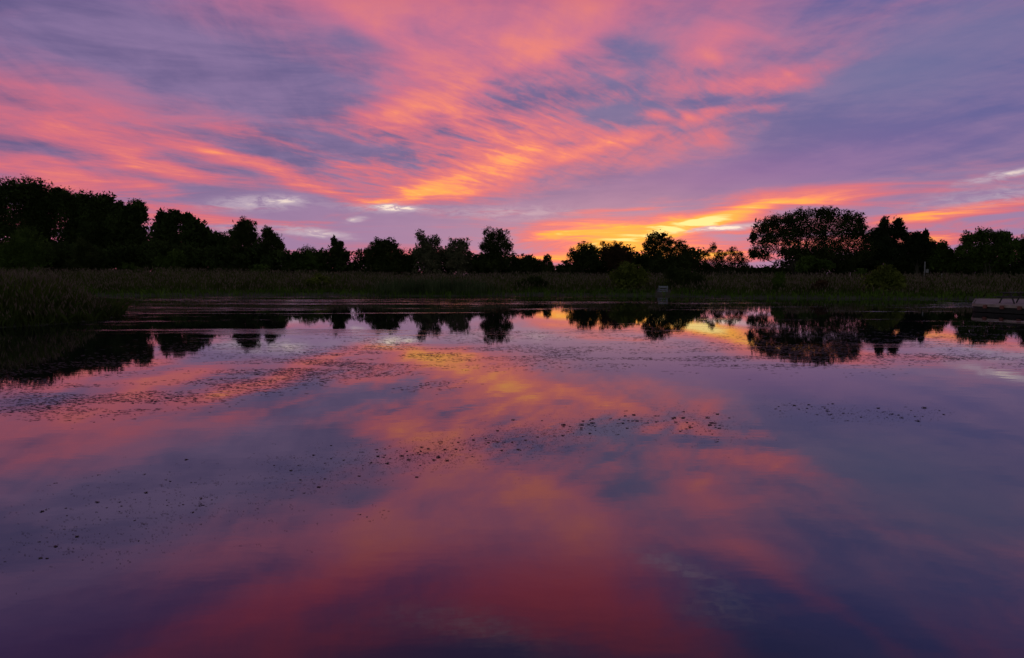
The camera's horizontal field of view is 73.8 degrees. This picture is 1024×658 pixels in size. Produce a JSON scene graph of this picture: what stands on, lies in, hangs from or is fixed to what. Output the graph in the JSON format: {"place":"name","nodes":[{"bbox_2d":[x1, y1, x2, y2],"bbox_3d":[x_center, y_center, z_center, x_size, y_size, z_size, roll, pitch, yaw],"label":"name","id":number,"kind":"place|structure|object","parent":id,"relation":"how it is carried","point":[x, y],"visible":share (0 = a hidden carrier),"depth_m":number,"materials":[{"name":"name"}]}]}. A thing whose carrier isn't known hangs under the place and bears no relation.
{"place":"outdoors","nodes":[
{"label":"outdoors","id":0,"kind":"place"},
{"bbox_2d":[0,269,113,326],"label":"tall grass","id":1,"kind":"structure","parent":0,"point":[37,283],"depth_m":36.80,"materials":[{"name":"green plant"}]},
{"bbox_2d":[0,279,1022,327],"bbox_3d":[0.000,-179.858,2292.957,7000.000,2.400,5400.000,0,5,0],"label":"ground","id":2,"kind":"structure","parent":0,"point":[577,294],"depth_m":81.99,"materials":[{"name":"soil"}]},
{"bbox_2d":[0,176,49,244],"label":"broadleaf tree","id":3,"kind":"object","parent":2,"relation":"on","point":[14,193],"visible":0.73,"depth_m":200.50,"materials":[{"name":"green plant"}]},
{"bbox_2d":[0,225,59,272],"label":"bush","id":4,"kind":"object","parent":2,"relation":"on","point":[26,253],"visible":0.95,"depth_m":147.65,"materials":[{"name":"green plant"}]},
{"bbox_2d":[11,173,71,244],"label":"broadleaf tree","id":5,"kind":"object","parent":2,"relation":"on","point":[46,193],"visible":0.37,"depth_m":206.77,"materials":[{"name":"green plant"}]},
{"bbox_2d":[0,296,131,327],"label":"bank sedge","id":6,"kind":"object","parent":2,"relation":"on","point":[99,312],"visible":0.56,"depth_m":35.58,"materials":[{"name":"green plant"}]},
{"bbox_2d":[41,188,97,249],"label":"broadleaf tree","id":7,"kind":"object","parent":2,"relation":"on","point":[67,208],"visible":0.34,"depth_m":204.51,"materials":[{"name":"green plant"}]},
{"bbox_2d":[71,191,116,268],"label":"broadleaf tree","id":8,"kind":"object","parent":2,"relation":"on","point":[90,223],"visible":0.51,"depth_m":199.33,"materials":[{"name":"green plant"}]},
{"bbox_2d":[98,197,150,248],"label":"broadleaf tree","id":9,"kind":"object","parent":2,"relation":"on","point":[124,225],"visible":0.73,"depth_m":195.99,"materials":[{"name":"green plant"}]},
{"bbox_2d":[139,207,181,246],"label":"broadleaf tree","id":10,"kind":"object","parent":2,"relation":"on","point":[164,225],"visible":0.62,"depth_m":190.80,"materials":[{"name":"green plant"}]},
{"bbox_2d":[152,249,187,271],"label":"bush","id":11,"kind":"object","parent":2,"relation":"on","point":[175,259],"visible":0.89,"depth_m":148.17,"materials":[{"name":"green plant"}]},
{"bbox_2d":[169,212,213,254],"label":"broadleaf tree","id":12,"kind":"object","parent":2,"relation":"on","point":[193,229],"visible":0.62,"depth_m":189.75,"materials":[{"name":"green plant"}]},
{"bbox_2d":[201,230,229,265],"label":"broadleaf tree","id":13,"kind":"object","parent":2,"relation":"on","point":[219,238],"visible":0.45,"depth_m":187.29,"materials":[{"name":"green plant"}]},
{"bbox_2d":[224,216,261,268],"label":"broadleaf tree","id":14,"kind":"object","parent":2,"relation":"on","point":[243,233],"visible":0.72,"depth_m":165.78,"materials":[{"name":"green plant"}]},
{"bbox_2d":[252,225,285,270],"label":"broadleaf tree","id":15,"kind":"object","parent":2,"relation":"on","point":[269,238],"visible":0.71,"depth_m":163.63,"materials":[{"name":"green plant"}]},
{"bbox_2d":[288,245,328,273],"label":"leafy tree","id":16,"kind":"object","parent":2,"relation":"on","point":[313,256],"visible":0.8,"depth_m":157.81,"materials":[{"name":"green plant"}]},
{"bbox_2d":[304,273,333,290],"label":"bush","id":17,"kind":"object","parent":2,"relation":"on","point":[312,281],"visible":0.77,"depth_m":88.46,"materials":[{"name":"green plant"}]},
{"bbox_2d":[323,234,352,274],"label":"spire tree","id":18,"kind":"object","parent":2,"relation":"on","point":[337,247],"visible":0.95,"depth_m":156.59,"materials":[{"name":"green plant"}]},
{"bbox_2d":[361,236,409,275],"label":"broadleaf tree","id":19,"kind":"object","parent":2,"relation":"on","point":[376,246],"visible":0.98,"depth_m":153.85,"materials":[{"name":"green plant"}]},
{"bbox_2d":[406,228,444,276],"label":"willow tree","id":20,"kind":"object","parent":2,"relation":"on","point":[429,254],"visible":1,"depth_m":152.87,"materials":[{"name":"green plant"}]},
{"bbox_2d":[442,236,473,276],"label":"willow tree","id":21,"kind":"object","parent":2,"relation":"on","point":[455,250],"visible":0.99,"depth_m":151.67,"materials":[{"name":"green plant"}]},
{"bbox_2d":[476,226,513,274],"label":"broadleaf tree","id":22,"kind":"object","parent":2,"relation":"on","point":[494,253],"visible":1,"depth_m":148.36,"materials":[{"name":"green plant"}]},
{"bbox_2d":[0,266,1023,296],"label":"meadow grass","id":23,"kind":"structure","parent":2,"relation":"on","point":[127,280],"depth_m":91.11,"materials":[{"name":"green plant"}]},
{"bbox_2d":[0,238,1023,280],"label":"undergrowth","id":24,"kind":"object","parent":2,"relation":"on","point":[213,257],"visible":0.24,"depth_m":158.55,"materials":[{"name":"green plant"}]},
{"bbox_2d":[508,253,542,274],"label":"tree","id":25,"kind":"object","parent":2,"relation":"on","point":[527,263],"visible":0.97,"depth_m":150.22,"materials":[{"name":"green plant"}]},
{"bbox_2d":[513,275,549,289],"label":"bush","id":26,"kind":"object","parent":2,"relation":"on","point":[531,280],"visible":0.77,"depth_m":88.58,"materials":[{"name":"green plant"}]},
{"bbox_2d":[539,254,553,273],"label":"tree","id":27,"kind":"object","parent":2,"relation":"on","point":[547,262],"visible":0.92,"depth_m":149.02,"materials":[{"name":"green plant"}]},
{"bbox_2d":[81,286,1023,298],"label":"shore grass","id":28,"kind":"structure","parent":2,"relation":"on","point":[592,293],"depth_m":81.09,"materials":[{"name":"green plant"}]},
{"bbox_2d":[559,241,601,275],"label":"broadleaf tree","id":29,"kind":"object","parent":2,"relation":"on","point":[584,255],"visible":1,"depth_m":148.67,"materials":[{"name":"green plant"}]},
{"bbox_2d":[598,240,634,271],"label":"broadleaf tree","id":30,"kind":"object","parent":2,"relation":"on","point":[615,252],"visible":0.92,"depth_m":150.44,"materials":[{"name":"green plant"}]},
{"bbox_2d":[606,261,651,288],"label":"bush","id":31,"kind":"object","parent":2,"relation":"on","point":[626,275],"visible":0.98,"depth_m":85.08,"materials":[{"name":"green plant"}]},
{"bbox_2d":[657,286,667,291],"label":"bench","id":32,"kind":"object","parent":2,"relation":"on","point":[659,289],"visible":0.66,"depth_m":85.24,"materials":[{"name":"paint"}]},
{"bbox_2d":[642,229,702,275],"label":"broadleaf tree","id":33,"kind":"object","parent":2,"relation":"on","point":[664,245],"visible":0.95,"depth_m":146.50,"materials":[{"name":"green plant"}]},
{"bbox_2d":[663,265,708,289],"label":"bush","id":34,"kind":"object","parent":2,"relation":"on","point":[674,274],"visible":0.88,"depth_m":84.80,"materials":[{"name":"green plant"}]},
{"bbox_2d":[693,243,749,276],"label":"thin tree","id":35,"kind":"object","parent":2,"relation":"on","point":[719,259],"visible":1,"depth_m":145.25,"materials":[{"name":"green plant"}]},
{"bbox_2d":[770,271,786,293],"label":"bush","id":36,"kind":"object","parent":2,"relation":"on","point":[778,280],"visible":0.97,"depth_m":76.85,"materials":[{"name":"green plant"}]},
{"bbox_2d":[746,205,880,277],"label":"broadleaf tree","id":37,"kind":"object","parent":2,"relation":"on","point":[855,230],"visible":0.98,"depth_m":140.14,"materials":[{"name":"green plant"}]},
{"bbox_2d":[794,256,835,275],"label":"bush","id":38,"kind":"object","parent":2,"relation":"on","point":[805,264],"visible":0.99,"depth_m":131.03,"materials":[{"name":"green plant"}]},
{"bbox_2d":[811,278,829,290],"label":"bush","id":39,"kind":"object","parent":2,"relation":"on","point":[819,282],"visible":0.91,"depth_m":76.09,"materials":[{"name":"green plant"}]},
{"bbox_2d":[859,262,907,293],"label":"bush","id":40,"kind":"object","parent":2,"relation":"on","point":[889,277],"visible":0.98,"depth_m":74.35,"materials":[{"name":"green plant"}]},
{"bbox_2d":[866,215,913,267],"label":"spruce tree","id":41,"kind":"object","parent":2,"relation":"on","point":[887,233],"visible":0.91,"depth_m":141.14,"materials":[{"name":"green plant"}]},
{"bbox_2d":[899,228,936,279],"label":"tree","id":42,"kind":"object","parent":2,"relation":"on","point":[919,245],"visible":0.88,"depth_m":143.27,"materials":[{"name":"green plant"}]},
{"bbox_2d":[924,262,928,277],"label":"post","id":43,"kind":"object","parent":2,"relation":"on","point":[926,270],"visible":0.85,"depth_m":123.44,"materials":[{"name":"grey wood"}]},
{"bbox_2d":[923,239,957,278],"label":"leafy tree","id":44,"kind":"object","parent":2,"relation":"on","point":[942,257],"visible":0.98,"depth_m":142.73,"materials":[{"name":"green plant"}]},
{"bbox_2d":[951,226,1023,277],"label":"broadleaf tree","id":45,"kind":"object","parent":2,"relation":"on","point":[984,252],"visible":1,"depth_m":138.54,"materials":[{"name":"green plant"}]},
{"bbox_2d":[1010,230,1023,268],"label":"broadleaf tree","id":46,"kind":"object","parent":2,"relation":"on","point":[1021,249],"visible":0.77,"depth_m":140.68,"materials":[{"name":"green plant"}]},
{"bbox_2d":[0,295,1023,657],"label":"water","id":47,"kind":"structure","parent":0,"point":[808,531],"depth_m":8.28,"materials":[{"name":"purple liquid"}]},
{"bbox_2d":[351,275,508,295],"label":"cattails","id":48,"kind":"object","parent":47,"relation":"in","point":[458,285],"visible":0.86,"depth_m":81.83,"materials":[{"name":"green plant"}]},
{"bbox_2d":[0,322,1023,573],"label":"pondweed mat","id":49,"kind":"object","parent":47,"relation":"on","point":[414,386],"visible":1,"depth_m":17.87,"materials":[{"name":"green plant"}]},
{"bbox_2d":[0,0,1023,272],"label":"sky","id":50,"kind":"structure","parent":0,"point":[556,125],"materials":[{"name":"purple"}]},
{"bbox_2d":[972,298,1023,313],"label":"deck","id":51,"kind":"structure","parent":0,"point":[992,305],"depth_m":45.56,"materials":[{"name":"grey wood"}]},
{"bbox_2d":[993,292,1023,303],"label":"picnic table","id":52,"kind":"object","parent":51,"relation":"on","point":[1011,296],"visible":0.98,"depth_m":47.45,"materials":[{"name":"brown wood"}]}
]}

